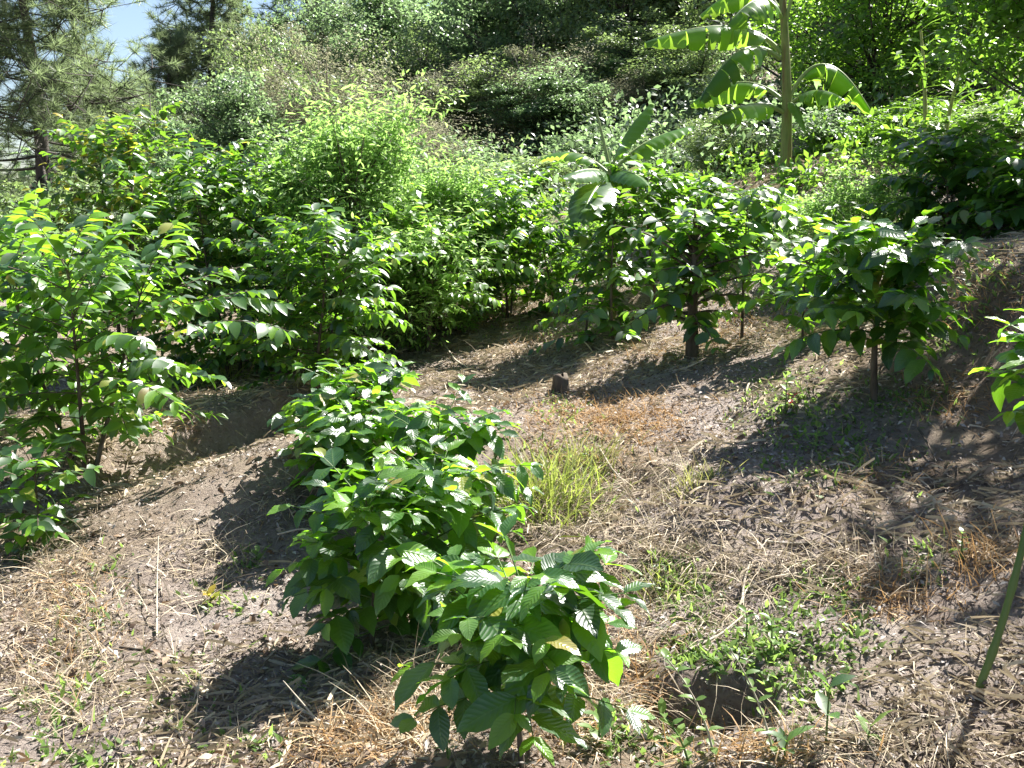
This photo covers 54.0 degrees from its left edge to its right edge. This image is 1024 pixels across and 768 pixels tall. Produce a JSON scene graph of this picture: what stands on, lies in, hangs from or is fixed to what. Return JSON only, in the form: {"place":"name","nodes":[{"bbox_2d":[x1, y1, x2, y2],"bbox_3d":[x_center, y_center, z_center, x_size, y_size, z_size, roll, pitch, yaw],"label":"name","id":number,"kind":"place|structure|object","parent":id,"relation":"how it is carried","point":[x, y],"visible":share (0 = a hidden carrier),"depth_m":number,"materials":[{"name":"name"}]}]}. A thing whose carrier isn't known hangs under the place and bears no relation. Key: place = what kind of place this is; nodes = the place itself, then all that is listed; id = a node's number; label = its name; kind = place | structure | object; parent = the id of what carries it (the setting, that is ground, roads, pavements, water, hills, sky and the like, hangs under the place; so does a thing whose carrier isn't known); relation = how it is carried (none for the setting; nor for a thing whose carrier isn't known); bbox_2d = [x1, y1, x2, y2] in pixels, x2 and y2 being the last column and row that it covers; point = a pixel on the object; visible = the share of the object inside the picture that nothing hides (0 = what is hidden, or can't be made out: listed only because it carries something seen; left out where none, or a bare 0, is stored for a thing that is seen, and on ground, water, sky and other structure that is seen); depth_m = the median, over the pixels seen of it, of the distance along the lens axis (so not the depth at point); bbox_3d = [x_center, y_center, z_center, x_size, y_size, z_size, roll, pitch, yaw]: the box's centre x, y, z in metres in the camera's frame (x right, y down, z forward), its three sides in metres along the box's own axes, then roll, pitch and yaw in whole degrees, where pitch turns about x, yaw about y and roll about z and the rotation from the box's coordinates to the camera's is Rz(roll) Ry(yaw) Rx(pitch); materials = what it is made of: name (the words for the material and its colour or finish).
{"place":"outdoors","nodes":[
{"label":"outdoors","id":0,"kind":"place"},
{"bbox_2d":[0,0,441,177],"label":"sky","id":1,"kind":"structure","parent":0,"point":[130,23],"materials":[{"name":"blue"}]},
{"bbox_2d":[0,24,1023,767],"bbox_3d":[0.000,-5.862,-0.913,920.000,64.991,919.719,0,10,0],"label":"ground","id":2,"kind":"structure","parent":0,"point":[248,426],"depth_m":4.33,"materials":[{"name":"soil"}]},
{"bbox_2d":[0,178,95,279],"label":"hillside shrub","id":3,"kind":"object","parent":2,"relation":"on","point":[16,200],"visible":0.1,"depth_m":18.68,"materials":[{"name":"green plant"}]},
{"bbox_2d":[0,432,103,563],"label":"coffee seedling","id":4,"kind":"object","parent":2,"relation":"on","point":[14,469],"visible":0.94,"depth_m":4.68,"materials":[{"name":"green plant"}]},
{"bbox_2d":[0,188,130,425],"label":"coffee bush","id":5,"kind":"object","parent":2,"relation":"on","point":[7,230],"visible":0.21,"depth_m":6.58,"materials":[{"name":"green plant"}]},
{"bbox_2d":[7,167,152,259],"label":"hillside shrub","id":6,"kind":"object","parent":2,"relation":"on","point":[87,189],"visible":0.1,"depth_m":19.26,"materials":[{"name":"green plant"}]},
{"bbox_2d":[0,76,200,204],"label":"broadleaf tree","id":7,"kind":"object","parent":2,"relation":"on","point":[53,161],"visible":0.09,"depth_m":29.32,"materials":[{"name":"green plant"}]},
{"bbox_2d":[0,0,209,233],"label":"pine tree","id":8,"kind":"object","parent":2,"relation":"on","point":[57,77],"visible":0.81,"depth_m":22.67,"materials":[{"name":"green plant"}]},
{"bbox_2d":[22,101,246,366],"bbox_3d":[-3.640,-1.337,9.458,2.445,2.587,2.211,0,10,0],"label":"coffee bush","id":9,"kind":"object","parent":2,"relation":"on","point":[128,146],"visible":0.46,"depth_m":9.17,"materials":[{"name":"green plant"}]},
{"bbox_2d":[70,98,226,213],"bbox_3d":[-9.295,-5.201,26.326,4.545,4.512,5.005,1,10,8],"label":"understory tree","id":10,"kind":"object","parent":2,"relation":"on","point":[137,123],"depth_m":26.11,"materials":[{"name":"green plant"}]},
{"bbox_2d":[0,199,298,476],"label":"coffee bush","id":11,"kind":"object","parent":2,"relation":"on","point":[56,297],"visible":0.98,"depth_m":5.46,"materials":[{"name":"green plant"}]},
{"bbox_2d":[98,153,223,249],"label":"hillside shrub","id":12,"kind":"object","parent":2,"relation":"on","point":[165,161],"visible":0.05,"depth_m":18.34,"materials":[{"name":"green plant"}]},
{"bbox_2d":[120,24,228,158],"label":"pine tree","id":13,"kind":"object","parent":2,"relation":"on","point":[176,39],"visible":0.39,"depth_m":36.15,"materials":[{"name":"green plant"}]},
{"bbox_2d":[138,345,262,389],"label":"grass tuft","id":14,"kind":"object","parent":2,"relation":"on","point":[221,370],"visible":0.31,"depth_m":9.22,"materials":[{"name":"green plant"}]},
{"bbox_2d":[101,120,318,386],"bbox_3d":[-2.643,-1.156,9.293,2.029,2.410,2.477,-3,11,-16],"label":"coffee bush","id":15,"kind":"object","parent":2,"relation":"on","point":[212,184],"visible":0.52,"depth_m":8.94,"materials":[{"name":"green plant"}]},
{"bbox_2d":[124,0,308,167],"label":"pine tree","id":16,"kind":"object","parent":2,"relation":"on","point":[200,14],"visible":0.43,"depth_m":37.65,"materials":[{"name":"green plant"}]},
{"bbox_2d":[142,65,317,217],"bbox_3d":[-6.150,-5.071,22.400,4.049,3.961,4.513,5,11,26],"label":"broadleaf tree","id":17,"kind":"object","parent":2,"relation":"on","point":[238,116],"visible":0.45,"depth_m":21.71,"materials":[{"name":"green plant"}]},
{"bbox_2d":[181,0,322,135],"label":"broadleaf tree","id":18,"kind":"object","parent":2,"relation":"on","point":[279,21],"visible":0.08,"depth_m":39.58,"materials":[{"name":"green plant"}]},
{"bbox_2d":[184,21,331,164],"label":"hillside shrub","id":19,"kind":"object","parent":2,"relation":"on","point":[252,60],"visible":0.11,"depth_m":30.54,"materials":[{"name":"green plant"}]},
{"bbox_2d":[222,0,390,87],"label":"tree","id":20,"kind":"object","parent":2,"relation":"on","point":[312,36],"visible":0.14,"depth_m":43.18,"materials":[{"name":"green plant"}]},
{"bbox_2d":[182,198,446,389],"bbox_3d":[-1.452,-0.649,7.545,1.995,1.479,1.709,0,10,0],"label":"coffee bush","id":21,"kind":"object","parent":2,"relation":"on","point":[325,280],"visible":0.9,"depth_m":7.41,"materials":[{"name":"green plant"}]},
{"bbox_2d":[0,0,635,210],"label":"wood","id":22,"kind":"object","parent":2,"relation":"on","point":[22,174],"depth_m":55.57,"materials":[{"name":"green plant"}]},
{"bbox_2d":[201,15,465,178],"bbox_3d":[-4.481,-6.373,24.716,7.494,4.665,6.426,5,11,27],"label":"dry tree","id":23,"kind":"object","parent":2,"relation":"on","point":[297,107],"visible":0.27,"depth_m":23.51,"materials":[{"name":"green plant"}]},
{"bbox_2d":[181,67,492,365],"bbox_3d":[-1.717,-1.520,9.632,2.856,2.896,2.986,-2,10,-12],"label":"feathery tree","id":24,"kind":"object","parent":2,"relation":"on","point":[349,193],"visible":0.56,"depth_m":9.26,"materials":[{"name":"green plant"}]},
{"bbox_2d":[274,385,403,516],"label":"coffee plant","id":25,"kind":"object","parent":2,"relation":"on","point":[343,429],"visible":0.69,"depth_m":4.66,"materials":[{"name":"green plant"}]},
{"bbox_2d":[255,62,430,174],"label":"hillside shrub","id":26,"kind":"object","parent":2,"relation":"on","point":[332,76],"visible":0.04,"depth_m":25.68,"materials":[{"name":"green plant"}]},
{"bbox_2d":[267,357,433,470],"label":"coffee plant","id":27,"kind":"object","parent":2,"relation":"on","point":[389,379],"visible":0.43,"depth_m":5.05,"materials":[{"name":"green plant"}]},
{"bbox_2d":[265,447,465,690],"bbox_3d":[-0.481,0.629,3.638,0.784,0.837,0.723,-6,12,-28],"label":"coffee plant","id":28,"kind":"object","parent":2,"relation":"on","point":[327,577],"visible":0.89,"depth_m":3.52,"materials":[{"name":"green plant"}]},
{"bbox_2d":[345,19,480,151],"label":"hillside shrub","id":29,"kind":"object","parent":2,"relation":"on","point":[402,63],"visible":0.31,"depth_m":28.17,"materials":[{"name":"green plant"}]},
{"bbox_2d":[332,67,514,187],"bbox_3d":[-1.940,-4.664,19.502,3.342,2.939,4.640,-3,11,-15],"label":"dry tree","id":30,"kind":"object","parent":2,"relation":"on","point":[436,137],"visible":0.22,"depth_m":19.18,"materials":[{"name":"green plant"}]},
{"bbox_2d":[310,140,546,332],"bbox_3d":[-0.904,-1.494,10.666,2.496,2.053,2.610,8,13,39],"label":"feathery tree","id":31,"kind":"object","parent":2,"relation":"on","point":[431,197],"visible":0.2,"depth_m":10.18,"materials":[{"name":"green plant"}]},
{"bbox_2d":[318,183,540,351],"bbox_3d":[-0.929,-1.075,9.671,2.024,1.666,2.613,-9,13,-40],"label":"coffee bush","id":32,"kind":"object","parent":2,"relation":"on","point":[471,295],"visible":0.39,"depth_m":9.38,"materials":[{"name":"green plant"}]},
{"bbox_2d":[354,41,511,158],"bbox_3d":[-1.724,-7.243,26.372,4.246,3.488,5.896,8,13,36],"label":"dry tree","id":33,"kind":"object","parent":2,"relation":"on","point":[434,99],"visible":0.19,"depth_m":25.67,"materials":[{"name":"green plant"}]},
{"bbox_2d":[340,435,536,647],"bbox_3d":[-0.271,0.598,3.858,0.779,0.788,0.798,0,10,0],"label":"coffee plant","id":34,"kind":"object","parent":2,"relation":"on","point":[458,494],"visible":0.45,"depth_m":3.76,"materials":[{"name":"green plant"}]},
{"bbox_2d":[346,374,543,547],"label":"coffee plant","id":35,"kind":"object","parent":2,"relation":"on","point":[479,434],"visible":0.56,"depth_m":4.51,"materials":[{"name":"green plant"}]},
{"bbox_2d":[397,133,522,192],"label":"hillside shrub","id":36,"kind":"object","parent":2,"relation":"on","point":[469,156],"visible":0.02,"depth_m":20.21,"materials":[{"name":"green plant"}]},
{"bbox_2d":[393,0,546,117],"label":"broadleaf tree","id":37,"kind":"object","parent":2,"relation":"on","point":[454,48],"visible":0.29,"depth_m":30.50,"materials":[{"name":"green plant"}]},
{"bbox_2d":[400,162,539,215],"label":"hillside shrub","id":38,"kind":"object","parent":2,"relation":"on","point":[484,173],"visible":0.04,"depth_m":16.15,"materials":[{"name":"green plant"}]},
{"bbox_2d":[407,45,572,157],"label":"hillside shrub","id":39,"kind":"object","parent":2,"relation":"on","point":[473,80],"visible":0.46,"depth_m":24.45,"materials":[{"name":"green plant"}]},
{"bbox_2d":[412,158,594,320],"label":"coffee bush","id":40,"kind":"object","parent":2,"relation":"on","point":[509,183],"visible":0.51,"depth_m":10.44,"materials":[{"name":"green plant"}]},
{"bbox_2d":[0,16,1023,308],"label":"hillside undergrowth","id":41,"kind":"object","parent":2,"relation":"on","point":[624,124],"visible":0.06,"depth_m":16.39,"materials":[{"name":"green plant"}]},
{"bbox_2d":[276,0,453,117],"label":"broadleaf tree","id":42,"kind":"object","parent":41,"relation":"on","point":[386,15],"visible":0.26,"depth_m":33.55,"materials":[{"name":"green plant"}]},
{"bbox_2d":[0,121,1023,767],"bbox_3d":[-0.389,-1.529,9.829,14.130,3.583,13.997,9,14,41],"label":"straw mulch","id":43,"kind":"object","parent":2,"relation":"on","point":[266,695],"visible":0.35,"depth_m":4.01,"materials":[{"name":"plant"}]},
{"bbox_2d":[0,129,1023,767],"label":"leaf litter","id":44,"kind":"object","parent":2,"relation":"on","point":[698,747],"visible":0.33,"depth_m":4.21,"materials":[{"name":"brown plant"}]},
{"bbox_2d":[0,230,1023,767],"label":"green ground cover","id":45,"kind":"object","parent":2,"relation":"on","point":[690,654],"visible":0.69,"depth_m":3.64,"materials":[{"name":"green plant"}]},
{"bbox_2d":[0,232,1023,767],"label":"dry grass","id":46,"kind":"structure","parent":2,"relation":"on","point":[632,680],"depth_m":3.66,"materials":[{"name":"brown plant"}]},
{"bbox_2d":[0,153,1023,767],"bbox_3d":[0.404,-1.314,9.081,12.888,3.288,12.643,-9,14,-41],"label":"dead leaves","id":47,"kind":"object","parent":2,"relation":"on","point":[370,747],"visible":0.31,"depth_m":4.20,"materials":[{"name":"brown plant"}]},
{"bbox_2d":[8,69,1023,327],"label":"bank weeds","id":48,"kind":"object","parent":2,"relation":"on","point":[808,175],"visible":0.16,"depth_m":11.22,"materials":[{"name":"green plant"}]},
{"bbox_2d":[435,22,606,157],"bbox_3d":[0.447,-7.073,24.381,5.118,3.530,3.686,3,11,17],"label":"dry tree","id":49,"kind":"object","parent":2,"relation":"on","point":[512,52],"visible":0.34,"depth_m":23.90,"materials":[{"name":"green plant"}]},
{"bbox_2d":[389,513,655,767],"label":"coffee plant","id":50,"kind":"object","parent":2,"relation":"on","point":[493,625],"visible":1,"depth_m":2.60,"materials":[{"name":"green plant"}]},
{"bbox_2d":[406,0,638,89],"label":"broadleaf tree","id":51,"kind":"object","parent":2,"relation":"on","point":[537,9],"visible":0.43,"depth_m":28.59,"materials":[{"name":"green plant"}]},
{"bbox_2d":[477,190,570,247],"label":"hillside shrub","id":52,"kind":"object","parent":2,"relation":"on","point":[541,214],"visible":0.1,"depth_m":13.10,"materials":[{"name":"green plant"}]},
{"bbox_2d":[467,151,590,198],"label":"hillside shrub","id":53,"kind":"object","parent":2,"relation":"on","point":[535,161],"visible":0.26,"depth_m":17.19,"materials":[{"name":"green plant"}]},
{"bbox_2d":[470,426,633,542],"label":"grass tuft","id":54,"kind":"object","parent":2,"relation":"on","point":[548,479],"visible":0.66,"depth_m":4.86,"materials":[{"name":"green plant"}]},
{"bbox_2d":[481,211,625,316],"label":"coffee bush","id":55,"kind":"object","parent":2,"relation":"on","point":[558,266],"visible":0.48,"depth_m":10.56,"materials":[{"name":"green plant"}]},
{"bbox_2d":[467,55,646,150],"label":"broadleaf tree","id":56,"kind":"object","parent":2,"relation":"on","point":[554,95],"visible":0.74,"depth_m":22.54,"materials":[{"name":"green plant"}]},
{"bbox_2d":[534,240,632,345],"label":"coffee bush","id":57,"kind":"object","parent":2,"relation":"on","point":[546,322],"visible":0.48,"depth_m":9.10,"materials":[{"name":"green plant"}]},
{"bbox_2d":[518,123,660,174],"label":"hillside shrub","id":58,"kind":"object","parent":2,"relation":"on","point":[552,139],"visible":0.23,"depth_m":19.10,"materials":[{"name":"green plant"}]},
{"bbox_2d":[526,416,659,485],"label":"grass tuft","id":59,"kind":"object","parent":2,"relation":"on","point":[591,458],"visible":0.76,"depth_m":5.23,"materials":[{"name":"green plant"}]},
{"bbox_2d":[528,184,672,355],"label":"coffee bush","id":60,"kind":"object","parent":2,"relation":"on","point":[599,312],"visible":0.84,"depth_m":8.37,"materials":[{"name":"green plant"}]},
{"bbox_2d":[539,98,694,320],"bbox_3d":[0.980,-1.467,8.892,1.459,2.137,1.651,0,10,0],"label":"banana plant","id":61,"kind":"object","parent":2,"relation":"on","point":[603,180],"visible":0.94,"depth_m":9.00,"materials":[{"name":"green plant"}]},
{"bbox_2d":[540,65,705,126],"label":"dry tree","id":62,"kind":"object","parent":2,"relation":"on","point":[628,90],"visible":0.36,"depth_m":22.51,"materials":[{"name":"green plant"}]},
{"bbox_2d":[547,56,700,123],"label":"hillside shrub","id":63,"kind":"object","parent":2,"relation":"on","point":[611,62],"visible":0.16,"depth_m":23.48,"materials":[{"name":"green plant"}]},
{"bbox_2d":[543,0,711,71],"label":"broadleaf tree","id":64,"kind":"object","parent":2,"relation":"on","point":[619,5],"visible":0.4,"depth_m":26.65,"materials":[{"name":"green plant"}]},
{"bbox_2d":[563,6,738,101],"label":"broadleaf tree","id":65,"kind":"object","parent":2,"relation":"on","point":[638,40],"visible":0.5,"depth_m":24.32,"materials":[{"name":"green plant"}]},
{"bbox_2d":[590,141,727,308],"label":"coffee bush","id":66,"kind":"object","parent":2,"relation":"on","point":[663,187],"visible":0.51,"depth_m":8.89,"materials":[{"name":"green plant"}]},
{"bbox_2d":[617,549,711,604],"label":"grass tuft","id":67,"kind":"object","parent":2,"relation":"on","point":[657,582],"visible":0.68,"depth_m":4.03,"materials":[{"name":"green plant"}]},
{"bbox_2d":[658,698,693,765],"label":"leafy weed","id":68,"kind":"object","parent":2,"relation":"on","point":[679,730],"visible":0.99,"depth_m":2.77,"materials":[{"name":"green plant"}]},
{"bbox_2d":[559,0,796,69],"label":"broadleaf tree","id":69,"kind":"object","parent":2,"relation":"on","point":[718,18],"visible":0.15,"depth_m":27.22,"materials":[{"name":"green plant"}]},
{"bbox_2d":[661,648,722,757],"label":"leafy weed","id":70,"kind":"object","parent":2,"relation":"on","point":[701,710],"visible":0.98,"depth_m":2.81,"materials":[{"name":"green plant"}]},
{"bbox_2d":[619,49,765,113],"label":"hillside shrub","id":71,"kind":"object","parent":2,"relation":"on","point":[674,69],"visible":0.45,"depth_m":22.55,"materials":[{"name":"green plant"}]},
{"bbox_2d":[644,454,745,517],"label":"grass tuft","id":72,"kind":"object","parent":2,"relation":"on","point":[688,477],"visible":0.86,"depth_m":4.61,"materials":[{"name":"green plant"}]},
{"bbox_2d":[606,199,800,359],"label":"coffee bush","id":73,"kind":"object","parent":2,"relation":"on","point":[696,284],"visible":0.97,"depth_m":7.11,"materials":[{"name":"green plant"}]},
{"bbox_2d":[664,171,744,262],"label":"coffee bush","id":74,"kind":"object","parent":2,"relation":"on","point":[708,183],"visible":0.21,"depth_m":9.95,"materials":[{"name":"green plant"}]},
{"bbox_2d":[661,101,801,176],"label":"rounded shrub","id":75,"kind":"object","parent":2,"relation":"on","point":[698,150],"visible":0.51,"depth_m":13.43,"materials":[{"name":"green plant"}]},
{"bbox_2d":[661,71,813,139],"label":"hillside shrub","id":76,"kind":"object","parent":2,"relation":"on","point":[752,98],"visible":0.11,"depth_m":19.15,"materials":[{"name":"green plant"}]},
{"bbox_2d":[721,639,777,754],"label":"leafy weed","id":77,"kind":"object","parent":2,"relation":"on","point":[769,740],"visible":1,"depth_m":2.83,"materials":[{"name":"green plant"}]},
{"bbox_2d":[685,181,820,338],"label":"coffee bush","id":78,"kind":"object","parent":2,"relation":"on","point":[757,224],"visible":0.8,"depth_m":7.31,"materials":[{"name":"green plant"}]},
{"bbox_2d":[644,0,870,172],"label":"banana plant","id":79,"kind":"object","parent":2,"relation":"on","point":[721,89],"visible":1,"depth_m":11.36,"materials":[{"name":"green plant"}]},
{"bbox_2d":[676,0,868,96],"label":"broadleaf tree","id":80,"kind":"object","parent":2,"relation":"on","point":[693,10],"visible":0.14,"depth_m":22.56,"materials":[{"name":"green plant"}]},
{"bbox_2d":[762,725,813,758],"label":"leafy weed","id":81,"kind":"object","parent":2,"relation":"on","point":[780,735],"visible":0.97,"depth_m":2.83,"materials":[{"name":"green plant"}]},
{"bbox_2d":[737,230,869,338],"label":"coffee bush","id":82,"kind":"object","parent":2,"relation":"on","point":[803,324],"visible":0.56,"depth_m":6.54,"materials":[{"name":"green plant"}]},
{"bbox_2d":[767,101,888,154],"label":"hillside shrub","id":83,"kind":"object","parent":2,"relation":"on","point":[833,116],"visible":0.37,"depth_m":12.47,"materials":[{"name":"green plant"}]},
{"bbox_2d":[815,672,854,740],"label":"leafy weed","id":84,"kind":"object","parent":2,"relation":"on","point":[823,702],"visible":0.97,"depth_m":2.86,"materials":[{"name":"green plant"}]},
{"bbox_2d":[772,48,935,132],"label":"hillside shrub","id":85,"kind":"object","parent":2,"relation":"on","point":[822,82],"visible":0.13,"depth_m":17.05,"materials":[{"name":"green plant"}]},
{"bbox_2d":[767,145,944,258],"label":"leafy shrub","id":86,"kind":"object","parent":2,"relation":"on","point":[857,195],"visible":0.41,"depth_m":8.67,"materials":[{"name":"green plant"}]},
{"bbox_2d":[696,0,1018,122],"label":"broadleaf tree","id":87,"kind":"object","parent":2,"relation":"on","point":[864,36],"visible":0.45,"depth_m":15.87,"materials":[{"name":"green plant"}]},
{"bbox_2d":[771,205,995,402],"bbox_3d":[1.882,-0.374,5.192,1.106,1.081,1.095,0,10,0],"label":"coffee plant","id":88,"kind":"object","parent":2,"relation":"on","point":[882,267],"visible":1,"depth_m":5.02,"materials":[{"name":"green plant"}]},
{"bbox_2d":[837,96,972,147],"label":"hillside shrub","id":89,"kind":"object","parent":2,"relation":"on","point":[917,105],"visible":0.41,"depth_m":11.52,"materials":[{"name":"green plant"}]},
{"bbox_2d":[812,112,1023,244],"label":"coffee bush","id":90,"kind":"object","parent":2,"relation":"on","point":[956,180],"visible":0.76,"depth_m":7.84,"materials":[{"name":"green plant"}]},
{"bbox_2d":[881,15,970,173],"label":"cane plant","id":91,"kind":"object","parent":2,"relation":"on","point":[926,115],"visible":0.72,"depth_m":10.07,"materials":[{"name":"green plant"}]},
{"bbox_2d":[844,0,1023,106],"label":"broadleaf tree","id":92,"kind":"object","parent":2,"relation":"on","point":[899,77],"visible":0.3,"depth_m":14.58,"materials":[{"name":"green plant"}]},
{"bbox_2d":[911,45,1000,161],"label":"cane plant","id":93,"kind":"object","parent":2,"relation":"on","point":[949,112],"visible":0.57,"depth_m":10.14,"materials":[{"name":"green plant"}]},
{"bbox_2d":[892,0,1023,130],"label":"broadleaf tree","id":94,"kind":"object","parent":2,"relation":"on","point":[996,19],"visible":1,"depth_m":9.05,"materials":[{"name":"green plant"}]},
{"bbox_2d":[903,504,1023,610],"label":"grass tuft","id":95,"kind":"object","parent":2,"relation":"on","point":[967,541],"visible":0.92,"depth_m":3.60,"materials":[{"name":"plant"}]},
{"bbox_2d":[909,104,1023,144],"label":"hillside shrub","id":96,"kind":"object","parent":2,"relation":"on","point":[978,115],"visible":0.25,"depth_m":10.50,"materials":[{"name":"green plant"}]},
{"bbox_2d":[942,111,1023,240],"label":"coffee bush","id":97,"kind":"object","parent":2,"relation":"on","point":[1008,184],"visible":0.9,"depth_m":7.26,"materials":[{"name":"green plant"}]},
{"bbox_2d":[968,308,1023,687],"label":"coffee sapling","id":98,"kind":"object","parent":2,"relation":"on","point":[1002,388],"visible":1,"depth_m":2.97,"materials":[{"name":"leaf"},{"name":"green stem"}]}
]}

